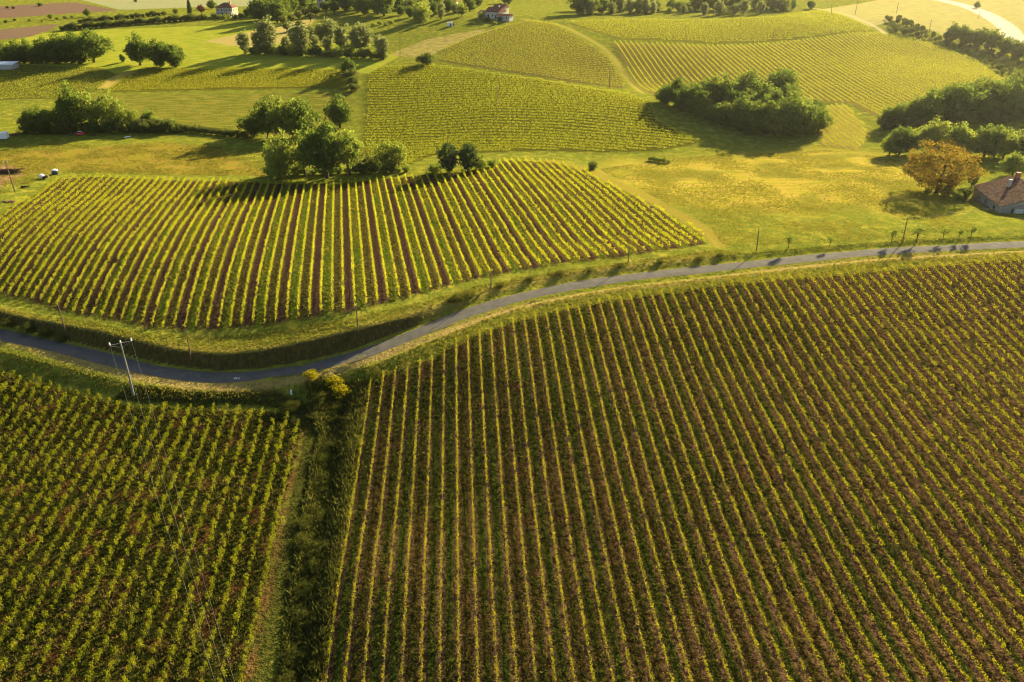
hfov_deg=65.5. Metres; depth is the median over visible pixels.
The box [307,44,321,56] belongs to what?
shrub
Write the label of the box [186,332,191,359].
utility pole
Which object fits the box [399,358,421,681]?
vine row
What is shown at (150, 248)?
vine row
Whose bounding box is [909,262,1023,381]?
vine row
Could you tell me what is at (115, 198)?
vine row
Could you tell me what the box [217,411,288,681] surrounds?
vine row
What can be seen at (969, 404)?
vine row
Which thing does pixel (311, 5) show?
village tree
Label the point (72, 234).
vine row
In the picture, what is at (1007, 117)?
wood shrub
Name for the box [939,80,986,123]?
wood tree
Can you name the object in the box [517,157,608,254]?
vine row
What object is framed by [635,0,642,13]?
poplar tree
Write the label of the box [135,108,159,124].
hedge tree
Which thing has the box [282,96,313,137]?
oak tree
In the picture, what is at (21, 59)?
shrub
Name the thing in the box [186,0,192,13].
fir tree
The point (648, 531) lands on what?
vine row
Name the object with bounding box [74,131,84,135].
parked car
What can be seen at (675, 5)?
wood tree
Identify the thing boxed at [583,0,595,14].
poplar tree
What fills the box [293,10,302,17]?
round tree
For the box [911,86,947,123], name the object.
wood tree
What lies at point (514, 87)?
vineyard
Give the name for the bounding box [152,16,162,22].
hedge bush
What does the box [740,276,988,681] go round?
vine row
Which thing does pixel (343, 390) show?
broom bush
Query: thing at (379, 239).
vine row
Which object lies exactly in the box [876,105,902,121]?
wood tree
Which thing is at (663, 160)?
shrub
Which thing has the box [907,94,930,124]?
wood tree
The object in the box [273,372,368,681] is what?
weeds
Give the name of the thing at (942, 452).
vine row
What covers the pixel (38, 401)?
vine row
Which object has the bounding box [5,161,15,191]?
utility pole
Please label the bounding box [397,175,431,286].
vine row
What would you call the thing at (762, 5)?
poplar tree
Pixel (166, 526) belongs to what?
power cable
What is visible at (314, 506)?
ditch shrub
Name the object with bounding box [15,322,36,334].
verge shrub
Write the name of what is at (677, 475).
vine row
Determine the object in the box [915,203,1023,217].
telephone cable
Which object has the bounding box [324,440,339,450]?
ditch shrub
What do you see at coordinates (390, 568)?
vine row
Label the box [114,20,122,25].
hedge bush
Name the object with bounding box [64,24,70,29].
hedge bush
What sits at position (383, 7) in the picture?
village tree
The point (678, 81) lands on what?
wood tree
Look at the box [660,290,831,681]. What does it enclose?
vine row
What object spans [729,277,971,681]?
vine row
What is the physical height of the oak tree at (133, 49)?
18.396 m
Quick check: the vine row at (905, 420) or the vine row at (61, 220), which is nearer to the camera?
the vine row at (905, 420)
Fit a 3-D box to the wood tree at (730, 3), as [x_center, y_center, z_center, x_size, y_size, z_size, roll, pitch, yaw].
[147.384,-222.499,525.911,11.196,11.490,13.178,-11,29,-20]
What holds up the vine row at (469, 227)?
on the ground at (208, 44)
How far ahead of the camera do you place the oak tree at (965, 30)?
458.61 m
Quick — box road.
[0,241,1023,382]
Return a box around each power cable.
[110,347,214,679]
[120,342,224,676]
[132,344,234,681]
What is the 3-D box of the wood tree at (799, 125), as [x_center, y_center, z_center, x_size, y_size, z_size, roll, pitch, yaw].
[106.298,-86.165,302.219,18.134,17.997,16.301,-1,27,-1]
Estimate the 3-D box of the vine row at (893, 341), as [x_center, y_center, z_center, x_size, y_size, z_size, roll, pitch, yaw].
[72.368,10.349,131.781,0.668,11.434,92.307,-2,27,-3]
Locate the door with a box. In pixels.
[1014,209,1023,213]
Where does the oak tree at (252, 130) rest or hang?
on the ground at (208, 44)
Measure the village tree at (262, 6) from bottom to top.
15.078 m
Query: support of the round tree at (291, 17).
on the ground at (208, 44)
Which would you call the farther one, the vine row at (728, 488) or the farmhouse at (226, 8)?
the farmhouse at (226, 8)
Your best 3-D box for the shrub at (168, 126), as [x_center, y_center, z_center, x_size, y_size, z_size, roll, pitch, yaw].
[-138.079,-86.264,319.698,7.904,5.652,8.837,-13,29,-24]
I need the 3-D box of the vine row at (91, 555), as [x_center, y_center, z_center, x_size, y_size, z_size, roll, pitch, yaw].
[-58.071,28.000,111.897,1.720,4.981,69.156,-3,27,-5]
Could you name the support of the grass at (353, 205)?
on the ground at (208, 44)
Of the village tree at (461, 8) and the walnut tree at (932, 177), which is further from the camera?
the village tree at (461, 8)
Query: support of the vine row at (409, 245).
on the ground at (208, 44)
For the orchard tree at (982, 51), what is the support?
on the ground at (208, 44)
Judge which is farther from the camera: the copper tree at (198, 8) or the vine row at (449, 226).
the copper tree at (198, 8)
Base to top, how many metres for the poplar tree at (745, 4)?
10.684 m
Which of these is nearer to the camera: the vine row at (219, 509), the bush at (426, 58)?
the vine row at (219, 509)
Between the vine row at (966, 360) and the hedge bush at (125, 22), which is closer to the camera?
the vine row at (966, 360)
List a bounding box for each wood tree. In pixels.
[597,0,609,12]
[652,0,661,10]
[654,85,669,100]
[660,76,688,102]
[666,0,676,8]
[666,85,683,106]
[672,0,685,10]
[672,82,713,112]
[684,80,702,95]
[689,0,702,10]
[693,95,717,119]
[698,75,723,105]
[700,0,715,8]
[707,101,735,125]
[709,71,739,106]
[724,95,750,122]
[726,0,741,11]
[726,83,748,105]
[729,86,756,103]
[731,68,763,95]
[731,99,764,128]
[749,76,769,89]
[749,93,790,134]
[750,0,763,9]
[751,81,783,105]
[763,101,795,135]
[765,66,800,94]
[774,88,817,135]
[777,82,794,102]
[798,96,812,108]
[798,100,828,133]
[812,98,829,114]
[817,105,833,130]
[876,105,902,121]
[893,102,910,120]
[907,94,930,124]
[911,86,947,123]
[933,85,973,122]
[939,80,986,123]
[962,75,995,113]
[974,76,1016,111]
[987,78,1023,113]
[1000,68,1023,86]
[1006,77,1023,109]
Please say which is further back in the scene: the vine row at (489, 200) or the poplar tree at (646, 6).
the poplar tree at (646, 6)
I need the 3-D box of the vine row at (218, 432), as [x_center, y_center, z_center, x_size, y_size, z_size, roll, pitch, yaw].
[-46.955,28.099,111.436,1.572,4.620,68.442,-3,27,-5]
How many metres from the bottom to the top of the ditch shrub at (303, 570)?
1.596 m
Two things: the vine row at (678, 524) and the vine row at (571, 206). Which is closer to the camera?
the vine row at (678, 524)
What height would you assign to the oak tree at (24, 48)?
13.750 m
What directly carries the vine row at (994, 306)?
on the ground at (208, 44)
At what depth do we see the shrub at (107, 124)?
318.13 m
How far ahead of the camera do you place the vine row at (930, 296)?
152.10 m
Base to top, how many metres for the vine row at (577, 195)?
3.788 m
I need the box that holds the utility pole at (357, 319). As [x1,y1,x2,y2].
[355,305,358,331]
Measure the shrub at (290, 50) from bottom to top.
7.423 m
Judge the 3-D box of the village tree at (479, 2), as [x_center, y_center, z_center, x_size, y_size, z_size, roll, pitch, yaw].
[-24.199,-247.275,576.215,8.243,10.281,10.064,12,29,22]
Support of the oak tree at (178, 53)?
on the ground at (208, 44)
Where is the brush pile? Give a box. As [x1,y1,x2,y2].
[0,168,24,173]
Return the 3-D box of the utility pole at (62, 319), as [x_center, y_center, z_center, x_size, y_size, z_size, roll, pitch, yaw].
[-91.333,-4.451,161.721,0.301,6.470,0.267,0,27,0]
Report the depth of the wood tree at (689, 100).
322.25 m
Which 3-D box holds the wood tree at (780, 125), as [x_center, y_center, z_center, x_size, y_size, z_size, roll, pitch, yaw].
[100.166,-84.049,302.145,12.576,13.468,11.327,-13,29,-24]
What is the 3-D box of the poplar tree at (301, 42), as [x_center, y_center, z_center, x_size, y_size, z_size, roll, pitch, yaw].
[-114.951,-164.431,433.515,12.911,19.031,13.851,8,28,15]
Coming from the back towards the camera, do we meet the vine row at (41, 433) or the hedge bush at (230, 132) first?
the hedge bush at (230, 132)
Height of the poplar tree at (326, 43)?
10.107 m
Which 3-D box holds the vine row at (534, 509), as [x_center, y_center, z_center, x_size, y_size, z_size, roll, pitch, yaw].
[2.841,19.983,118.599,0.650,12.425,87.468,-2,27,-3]
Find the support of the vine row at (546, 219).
on the ground at (208, 44)
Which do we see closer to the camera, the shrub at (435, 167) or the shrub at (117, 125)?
the shrub at (435, 167)
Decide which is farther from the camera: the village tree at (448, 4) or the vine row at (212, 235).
the village tree at (448, 4)
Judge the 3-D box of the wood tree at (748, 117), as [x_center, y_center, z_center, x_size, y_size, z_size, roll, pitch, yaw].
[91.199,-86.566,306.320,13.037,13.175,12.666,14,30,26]
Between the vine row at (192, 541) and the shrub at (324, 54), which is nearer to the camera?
the vine row at (192, 541)
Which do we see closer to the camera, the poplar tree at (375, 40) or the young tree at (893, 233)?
the young tree at (893, 233)
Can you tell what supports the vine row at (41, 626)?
on the ground at (208, 44)
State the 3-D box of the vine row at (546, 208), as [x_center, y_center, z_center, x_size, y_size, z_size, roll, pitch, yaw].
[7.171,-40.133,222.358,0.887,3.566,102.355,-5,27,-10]
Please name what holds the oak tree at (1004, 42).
on the ground at (208, 44)
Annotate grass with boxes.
[0,141,266,193]
[0,161,704,329]
[0,235,1023,400]
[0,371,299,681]
[0,373,301,681]
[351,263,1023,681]
[602,150,988,245]
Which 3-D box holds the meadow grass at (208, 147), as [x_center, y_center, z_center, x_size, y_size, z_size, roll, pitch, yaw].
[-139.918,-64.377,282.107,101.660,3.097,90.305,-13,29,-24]
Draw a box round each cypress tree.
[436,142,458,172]
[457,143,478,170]
[968,165,981,186]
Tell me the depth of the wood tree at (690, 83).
328.45 m
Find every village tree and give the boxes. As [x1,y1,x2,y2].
[246,0,264,20]
[247,0,271,20]
[265,0,288,22]
[272,0,292,14]
[284,0,299,11]
[297,0,311,8]
[307,2,317,9]
[338,0,352,12]
[345,0,360,12]
[350,0,370,14]
[365,0,379,14]
[369,0,395,15]
[391,0,408,9]
[395,4,404,14]
[404,5,413,17]
[406,0,415,6]
[411,0,430,21]
[423,4,432,17]
[428,0,437,15]
[437,1,445,18]
[443,0,453,11]
[451,3,457,13]
[454,2,468,16]
[463,0,477,10]
[474,0,483,5]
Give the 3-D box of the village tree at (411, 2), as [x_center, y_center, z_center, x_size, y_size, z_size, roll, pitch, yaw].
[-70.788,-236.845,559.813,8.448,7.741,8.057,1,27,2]
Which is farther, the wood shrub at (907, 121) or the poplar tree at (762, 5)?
the poplar tree at (762, 5)
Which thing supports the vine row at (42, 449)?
on the ground at (208, 44)
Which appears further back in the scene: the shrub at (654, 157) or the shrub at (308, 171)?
the shrub at (654, 157)
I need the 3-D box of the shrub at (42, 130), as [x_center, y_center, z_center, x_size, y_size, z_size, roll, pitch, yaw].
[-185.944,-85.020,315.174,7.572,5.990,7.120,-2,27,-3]
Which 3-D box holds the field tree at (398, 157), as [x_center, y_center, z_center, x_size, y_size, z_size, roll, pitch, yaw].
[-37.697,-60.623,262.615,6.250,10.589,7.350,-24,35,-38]
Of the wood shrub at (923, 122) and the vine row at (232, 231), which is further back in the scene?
the wood shrub at (923, 122)
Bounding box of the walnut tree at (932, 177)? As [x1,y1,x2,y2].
[899,138,989,197]
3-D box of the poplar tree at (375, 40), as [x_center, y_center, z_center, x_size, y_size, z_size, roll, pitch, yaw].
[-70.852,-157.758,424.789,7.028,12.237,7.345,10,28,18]
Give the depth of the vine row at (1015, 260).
175.76 m
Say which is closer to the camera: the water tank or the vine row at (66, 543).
the vine row at (66, 543)
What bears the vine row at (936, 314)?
on the ground at (208, 44)
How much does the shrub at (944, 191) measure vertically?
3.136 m
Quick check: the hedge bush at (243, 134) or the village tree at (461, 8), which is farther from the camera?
the village tree at (461, 8)
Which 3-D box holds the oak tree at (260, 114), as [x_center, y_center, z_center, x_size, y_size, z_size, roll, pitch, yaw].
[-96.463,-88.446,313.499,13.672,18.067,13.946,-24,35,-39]
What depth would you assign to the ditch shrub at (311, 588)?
103.96 m
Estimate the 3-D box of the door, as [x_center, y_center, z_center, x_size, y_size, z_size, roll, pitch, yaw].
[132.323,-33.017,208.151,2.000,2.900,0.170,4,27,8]
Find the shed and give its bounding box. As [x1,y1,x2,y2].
[0,61,18,69]
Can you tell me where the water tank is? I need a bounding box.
[51,169,58,174]
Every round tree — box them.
[277,15,286,23]
[282,23,289,29]
[287,14,295,21]
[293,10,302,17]
[301,7,309,17]
[306,13,314,20]
[309,5,320,16]
[320,1,329,13]
[327,1,339,14]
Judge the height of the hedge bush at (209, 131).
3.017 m
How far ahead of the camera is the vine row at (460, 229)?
200.19 m
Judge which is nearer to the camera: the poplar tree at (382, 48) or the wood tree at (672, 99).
the wood tree at (672, 99)
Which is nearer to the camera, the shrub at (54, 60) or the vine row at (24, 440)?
the vine row at (24, 440)
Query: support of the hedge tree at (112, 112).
on the ground at (208, 44)
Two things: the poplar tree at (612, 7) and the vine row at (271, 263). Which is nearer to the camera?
the vine row at (271, 263)
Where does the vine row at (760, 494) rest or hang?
on the ground at (208, 44)
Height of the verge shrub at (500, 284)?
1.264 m
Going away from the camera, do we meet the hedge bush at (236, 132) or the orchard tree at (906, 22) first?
the hedge bush at (236, 132)
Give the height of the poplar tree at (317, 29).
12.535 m
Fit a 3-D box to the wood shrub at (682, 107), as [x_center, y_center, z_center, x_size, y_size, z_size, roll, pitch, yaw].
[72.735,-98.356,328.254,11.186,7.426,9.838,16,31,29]
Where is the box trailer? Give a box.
[0,131,8,139]
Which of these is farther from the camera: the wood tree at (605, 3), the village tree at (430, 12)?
the wood tree at (605, 3)
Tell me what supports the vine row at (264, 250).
on the ground at (208, 44)
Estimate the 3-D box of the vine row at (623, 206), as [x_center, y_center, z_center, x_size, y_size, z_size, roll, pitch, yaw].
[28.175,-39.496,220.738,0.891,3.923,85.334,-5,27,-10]
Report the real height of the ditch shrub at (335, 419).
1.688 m
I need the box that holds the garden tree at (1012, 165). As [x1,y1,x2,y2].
[995,151,1023,175]
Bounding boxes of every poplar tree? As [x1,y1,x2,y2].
[235,29,249,53]
[250,29,263,51]
[253,15,279,49]
[280,35,290,48]
[286,24,293,39]
[287,21,311,51]
[304,23,318,44]
[309,35,319,45]
[314,21,324,41]
[318,16,337,42]
[321,35,332,50]
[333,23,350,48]
[346,24,365,48]
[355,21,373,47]
[373,34,382,51]
[375,35,389,59]
[566,0,588,14]
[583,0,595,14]
[584,0,602,12]
[607,1,617,13]
[615,0,625,12]
[623,0,634,13]
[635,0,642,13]
[638,0,650,14]
[650,0,657,13]
[679,4,687,13]
[700,4,706,14]
[701,2,708,14]
[713,0,727,14]
[731,3,739,14]
[739,0,750,14]
[755,1,766,13]
[767,0,781,10]
[777,0,791,11]
[789,0,799,9]
[808,0,815,8]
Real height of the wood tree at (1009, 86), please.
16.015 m
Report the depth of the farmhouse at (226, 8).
549.11 m
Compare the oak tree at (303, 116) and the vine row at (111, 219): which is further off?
the oak tree at (303, 116)
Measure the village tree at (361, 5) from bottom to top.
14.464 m
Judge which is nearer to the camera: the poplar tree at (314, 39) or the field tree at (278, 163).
the field tree at (278, 163)
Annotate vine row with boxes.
[0,173,84,254]
[0,173,97,279]
[0,174,75,244]
[0,174,90,266]
[0,174,105,291]
[0,175,67,233]
[0,177,59,226]
[0,195,27,218]
[0,370,14,391]
[0,373,35,427]
[0,375,22,413]
[0,376,41,443]
[0,380,51,462]
[0,385,60,478]
[0,387,71,494]
[0,389,90,537]
[0,390,79,514]
[0,393,101,560]
[0,397,110,585]
[0,399,120,610]
[0,403,131,643]
[0,404,141,672]
[7,174,110,293]
[12,404,153,681]
[14,176,117,294]
[23,174,124,296]
[28,401,167,681]
[30,176,130,298]
[39,175,138,300]
[42,403,178,681]
[47,176,145,303]
[55,177,151,305]
[63,176,158,307]
[65,403,191,681]
[72,177,165,310]
[81,177,173,312]
[84,405,203,680]
[91,177,179,312]
[100,178,187,315]
[103,402,215,681]
[110,179,192,316]
[119,403,229,681]
[120,178,200,317]
[130,178,207,321]
[141,176,214,321]
[141,404,241,681]
[150,177,221,325]
[158,408,252,681]
[161,178,227,326]
[172,178,234,325]
[181,407,263,676]
[184,178,241,326]
[195,179,248,326]
[198,408,276,681]
[206,177,255,326]
[217,179,262,325]
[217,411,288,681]
[229,180,269,325]
[238,419,299,681]
[240,181,276,325]
[251,180,283,321]
[263,180,290,322]
[274,181,298,318]
[285,181,305,319]
[297,180,313,316]
[308,181,320,315]
[319,180,327,309]
[324,378,371,681]
[330,181,334,310]
[340,180,344,307]
[342,370,383,681]
[347,179,356,306]
[354,177,367,303]
[361,367,396,681]
[362,178,378,301]
[368,177,388,298]
[376,177,399,295]
[381,363,409,681]
[383,175,410,293]
[390,176,421,291]
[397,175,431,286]
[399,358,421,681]
[404,173,441,285]
[411,173,452,283]
[418,173,462,280]
[418,355,432,681]
[425,170,471,276]
[432,171,481,274]
[437,349,445,681]
[439,170,491,272]
[446,170,501,272]
[453,169,510,267]
[454,338,460,681]
[461,169,521,267]
[467,334,479,681]
[468,169,531,264]
[475,168,541,263]
[478,330,498,681]
[482,167,550,261]
[489,166,560,261]
[489,327,518,681]
[494,163,570,259]
[499,159,579,258]
[501,321,536,681]
[504,157,589,257]
[510,157,598,256]
[511,317,556,681]
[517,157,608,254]
[523,314,575,681]
[524,157,617,253]
[531,158,627,251]
[534,311,595,681]
[538,158,636,250]
[545,158,645,249]
[545,311,613,681]
[552,158,654,248]
[555,306,634,681]
[562,160,662,247]
[566,302,654,681]
[572,164,670,246]
[577,304,673,681]
[584,168,680,245]
[587,299,692,680]
[597,298,712,681]
[607,180,689,244]
[608,295,733,681]
[618,296,751,681]
[629,293,771,681]
[630,193,696,242]
[638,290,793,681]
[648,289,811,681]
[654,204,706,241]
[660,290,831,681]
[670,289,850,681]
[681,290,871,681]
[686,221,703,234]
[689,284,889,681]
[700,282,912,681]
[710,284,928,681]
[722,283,951,681]
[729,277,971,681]
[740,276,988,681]
[749,278,1009,681]
[760,278,1023,676]
[769,273,1023,650]
[778,272,1023,625]
[788,273,1023,602]
[798,272,1023,578]
[808,272,1023,558]
[818,272,1023,539]
[826,270,1023,516]
[836,271,1021,493]
[844,267,1023,481]
[853,265,1023,465]
[863,265,1023,450]
[873,267,1023,437]
[883,267,1023,421]
[890,263,1023,407]
[900,264,1023,395]
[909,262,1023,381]
[919,264,1023,371]
[927,262,1023,361]
[938,262,1023,353]
[946,262,1023,340]
[955,260,1023,326]
[964,260,1023,315]
[973,259,1023,303]
[983,258,1023,296]
[989,253,1023,284]
[998,255,1023,275]
[1008,254,1023,267]
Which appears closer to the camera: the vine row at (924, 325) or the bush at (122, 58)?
the vine row at (924, 325)
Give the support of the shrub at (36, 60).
on the ground at (208, 44)
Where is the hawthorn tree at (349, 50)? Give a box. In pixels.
[341,43,353,57]
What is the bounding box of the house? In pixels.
[316,0,323,6]
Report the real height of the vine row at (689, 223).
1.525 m
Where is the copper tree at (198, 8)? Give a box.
[196,4,205,13]
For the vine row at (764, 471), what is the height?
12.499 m
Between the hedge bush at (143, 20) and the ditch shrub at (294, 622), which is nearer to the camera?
the ditch shrub at (294, 622)
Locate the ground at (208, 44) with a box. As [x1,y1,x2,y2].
[0,0,1023,681]
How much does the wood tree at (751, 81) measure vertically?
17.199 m
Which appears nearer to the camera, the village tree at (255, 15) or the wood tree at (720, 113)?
the wood tree at (720, 113)
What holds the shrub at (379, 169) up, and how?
on the ground at (208, 44)
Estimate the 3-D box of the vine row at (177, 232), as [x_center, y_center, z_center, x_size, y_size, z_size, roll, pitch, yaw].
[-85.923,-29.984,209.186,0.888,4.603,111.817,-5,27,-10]
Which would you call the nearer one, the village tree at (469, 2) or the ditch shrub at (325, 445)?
the ditch shrub at (325, 445)
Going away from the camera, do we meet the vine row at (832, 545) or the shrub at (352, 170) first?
the vine row at (832, 545)
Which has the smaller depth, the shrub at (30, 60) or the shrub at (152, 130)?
the shrub at (152, 130)
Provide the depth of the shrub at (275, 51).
438.30 m
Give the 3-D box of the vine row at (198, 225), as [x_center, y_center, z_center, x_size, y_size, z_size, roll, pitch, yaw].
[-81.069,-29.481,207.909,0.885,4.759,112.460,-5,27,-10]
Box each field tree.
[261,127,294,178]
[279,129,313,176]
[295,110,357,178]
[336,126,363,175]
[352,153,380,174]
[367,137,399,172]
[387,140,408,165]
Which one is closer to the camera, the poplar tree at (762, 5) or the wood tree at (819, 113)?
the wood tree at (819, 113)
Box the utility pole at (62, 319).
[58,305,65,331]
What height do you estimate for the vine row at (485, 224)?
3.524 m
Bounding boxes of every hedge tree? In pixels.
[16,106,36,129]
[24,106,59,132]
[49,110,61,125]
[52,79,91,130]
[77,90,103,132]
[87,86,129,132]
[120,107,138,122]
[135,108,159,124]
[151,118,166,131]
[880,133,903,155]
[882,125,918,155]
[906,126,928,151]
[912,115,953,154]
[936,127,965,154]
[943,121,981,155]
[962,129,982,154]
[972,123,1006,157]
[983,129,1009,157]
[994,127,1023,158]
[1009,133,1023,155]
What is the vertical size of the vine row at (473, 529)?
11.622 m
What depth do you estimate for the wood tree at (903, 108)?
309.12 m
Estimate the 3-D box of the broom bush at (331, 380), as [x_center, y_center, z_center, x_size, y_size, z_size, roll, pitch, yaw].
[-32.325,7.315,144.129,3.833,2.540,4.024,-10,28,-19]
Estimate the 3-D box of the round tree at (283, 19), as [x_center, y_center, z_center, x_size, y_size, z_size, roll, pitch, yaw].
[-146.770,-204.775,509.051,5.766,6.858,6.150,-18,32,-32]
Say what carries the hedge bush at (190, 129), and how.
on the ground at (208, 44)
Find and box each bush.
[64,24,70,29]
[68,22,77,29]
[85,20,94,27]
[96,21,104,27]
[102,19,111,26]
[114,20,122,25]
[119,54,125,61]
[120,17,129,25]
[130,19,139,24]
[135,17,146,24]
[148,17,155,23]
[149,10,156,15]
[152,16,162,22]
[168,14,179,21]
[181,15,187,20]
[185,125,195,132]
[186,13,195,19]
[195,125,203,132]
[199,126,209,133]
[207,127,214,134]
[212,127,223,134]
[221,127,229,135]
[226,129,235,136]
[232,130,242,137]
[238,131,249,137]
[302,368,318,379]
[323,375,344,387]
[330,384,351,398]
[338,56,356,72]
[340,68,358,78]
[346,74,357,86]
[347,83,360,90]
[415,52,436,64]
[588,161,597,169]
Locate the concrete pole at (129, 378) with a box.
[109,338,134,396]
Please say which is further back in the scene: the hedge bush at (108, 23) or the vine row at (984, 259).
the hedge bush at (108, 23)
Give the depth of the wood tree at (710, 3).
541.48 m
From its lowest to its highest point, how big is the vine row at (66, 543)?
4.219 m
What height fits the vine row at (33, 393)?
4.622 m
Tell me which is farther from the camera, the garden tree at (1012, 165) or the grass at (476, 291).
the garden tree at (1012, 165)
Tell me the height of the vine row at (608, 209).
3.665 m
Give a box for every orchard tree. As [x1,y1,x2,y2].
[901,28,908,35]
[902,19,911,25]
[907,27,915,35]
[978,49,986,56]
[995,64,1004,69]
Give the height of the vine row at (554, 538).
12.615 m
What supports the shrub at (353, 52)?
on the ground at (208, 44)
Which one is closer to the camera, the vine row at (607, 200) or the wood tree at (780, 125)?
the vine row at (607, 200)
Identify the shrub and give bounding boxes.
[0,54,12,60]
[0,316,18,326]
[5,53,20,62]
[14,126,31,133]
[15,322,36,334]
[19,57,27,63]
[25,55,34,63]
[25,125,40,133]
[29,52,45,63]
[30,122,48,133]
[35,326,54,337]
[44,126,53,133]
[48,57,60,63]
[53,53,70,63]
[53,334,68,342]
[65,126,80,132]
[72,54,86,63]
[77,122,91,132]
[79,119,102,131]
[94,124,106,132]
[100,123,115,132]
[106,119,127,132]
[119,124,132,132]
[126,122,140,132]
[133,118,154,132]
[145,125,157,132]
[152,121,165,132]
[161,119,176,132]
[173,124,184,133]
[247,47,254,53]
[252,44,262,53]
[257,43,274,54]
[259,162,271,175]
[267,674,296,681]
[271,48,278,54]
[275,641,300,665]
[276,398,299,412]
[276,664,300,681]
[277,45,287,55]
[279,660,301,674]
[283,399,304,411]
[285,42,297,55]
[285,529,314,549]
[285,572,299,582]
[285,646,306,667]
[289,615,301,630]
[290,162,302,174]
[290,514,315,528]
[292,604,317,628]
[293,607,314,627]
[294,578,309,593]
[295,49,303,55]
[295,563,314,579]
[295,641,309,656]
[297,165,312,174]
[298,589,312,605]
[300,579,316,598]
[301,45,310,55]
[304,383,319,389]
[305,410,320,420]
[305,551,327,573]
[306,576,321,585]
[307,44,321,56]
[307,508,328,530]
[307,545,324,563]
[308,466,333,481]
[308,498,326,515]
[308,535,326,557]
[309,388,335,403]
[309,536,330,556]
[311,450,331,467]
[312,390,329,403]
[313,478,332,492]
[314,398,327,410]
[314,440,332,455]
[314,485,332,496]
[320,49,327,56]
[324,410,339,423]
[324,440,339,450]
[326,402,343,414]
[327,48,335,57]
[327,414,343,426]
[330,397,340,404]
[331,396,347,411]
[332,45,346,57]
[339,414,351,422]
[345,161,357,173]
[351,48,359,58]
[355,47,371,58]
[366,367,384,378]
[373,50,387,59]
[374,162,384,172]
[385,163,396,172]
[402,163,410,171]
[427,161,442,173]
[444,295,457,302]
[452,291,466,301]
[462,287,476,298]
[471,154,487,169]
[477,12,484,19]
[488,159,498,167]
[495,281,504,287]
[524,275,535,281]
[554,268,565,275]
[584,266,594,271]
[615,262,624,267]
[650,154,658,161]
[656,258,664,262]
[660,97,670,104]
[660,156,666,162]
[675,95,697,111]
[695,255,705,260]
[875,117,892,130]
[881,114,901,130]
[889,111,920,128]
[913,149,927,164]
[918,119,930,127]
[923,187,932,193]
[939,186,954,196]
[944,113,961,125]
[949,191,964,200]
[955,112,975,124]
[956,188,973,199]
[973,198,989,209]
[977,109,994,122]
[999,105,1023,122]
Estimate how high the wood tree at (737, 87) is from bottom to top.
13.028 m
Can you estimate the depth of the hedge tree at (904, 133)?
272.66 m
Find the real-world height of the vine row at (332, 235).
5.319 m
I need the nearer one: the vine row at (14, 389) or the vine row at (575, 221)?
the vine row at (14, 389)
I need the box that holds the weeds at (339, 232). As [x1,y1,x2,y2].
[2,162,685,329]
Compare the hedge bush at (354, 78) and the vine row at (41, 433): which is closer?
the vine row at (41, 433)
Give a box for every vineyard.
[0,65,117,98]
[108,66,349,90]
[363,63,699,163]
[439,20,624,85]
[570,9,875,42]
[615,30,1002,114]
[821,103,872,148]
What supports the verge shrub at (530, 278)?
on the ground at (208, 44)
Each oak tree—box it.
[0,40,9,55]
[1,38,20,57]
[16,37,32,58]
[26,35,55,60]
[40,32,71,61]
[54,30,82,60]
[70,28,114,62]
[82,8,90,15]
[122,30,149,65]
[140,38,173,66]
[161,44,186,67]
[206,0,216,7]
[234,113,263,136]
[245,93,280,137]
[263,93,298,139]
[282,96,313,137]
[321,92,353,127]
[942,21,962,39]
[954,24,972,41]
[964,29,974,44]
[966,26,993,46]
[974,0,980,7]
[981,28,1005,48]
[997,36,1015,54]
[1007,39,1023,57]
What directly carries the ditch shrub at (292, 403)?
on the ground at (208, 44)
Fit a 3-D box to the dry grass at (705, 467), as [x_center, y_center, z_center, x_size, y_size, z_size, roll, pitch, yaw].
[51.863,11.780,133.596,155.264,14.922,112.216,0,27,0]
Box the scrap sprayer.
[38,174,49,178]
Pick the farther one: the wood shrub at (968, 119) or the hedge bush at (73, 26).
the hedge bush at (73, 26)
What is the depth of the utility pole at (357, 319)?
151.39 m
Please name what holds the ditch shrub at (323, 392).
on the ground at (208, 44)
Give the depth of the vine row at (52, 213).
216.77 m
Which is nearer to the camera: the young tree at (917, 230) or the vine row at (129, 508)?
the vine row at (129, 508)
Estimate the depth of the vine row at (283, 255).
186.29 m
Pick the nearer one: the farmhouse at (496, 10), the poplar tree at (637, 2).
the farmhouse at (496, 10)
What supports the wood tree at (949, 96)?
on the ground at (208, 44)
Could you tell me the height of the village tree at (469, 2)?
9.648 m
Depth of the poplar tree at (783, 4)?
531.37 m
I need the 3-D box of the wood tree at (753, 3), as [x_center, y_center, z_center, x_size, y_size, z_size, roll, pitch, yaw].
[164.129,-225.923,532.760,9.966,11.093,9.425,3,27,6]
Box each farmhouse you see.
[215,1,237,16]
[478,4,513,21]
[972,172,1023,213]
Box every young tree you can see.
[785,233,794,247]
[827,235,834,245]
[888,228,897,241]
[910,225,927,241]
[940,224,952,237]
[968,225,978,235]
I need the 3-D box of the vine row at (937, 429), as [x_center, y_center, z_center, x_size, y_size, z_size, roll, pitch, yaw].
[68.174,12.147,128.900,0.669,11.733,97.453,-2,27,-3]
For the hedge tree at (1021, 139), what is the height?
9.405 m
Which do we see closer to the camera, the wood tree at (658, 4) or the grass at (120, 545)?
the grass at (120, 545)
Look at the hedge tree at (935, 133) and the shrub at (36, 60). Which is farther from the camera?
the shrub at (36, 60)
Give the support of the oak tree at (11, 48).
on the ground at (208, 44)
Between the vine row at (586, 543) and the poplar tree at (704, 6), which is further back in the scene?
the poplar tree at (704, 6)
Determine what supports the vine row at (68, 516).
on the ground at (208, 44)
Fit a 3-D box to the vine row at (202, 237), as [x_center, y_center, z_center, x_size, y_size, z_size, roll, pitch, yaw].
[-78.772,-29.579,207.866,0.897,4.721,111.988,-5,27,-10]

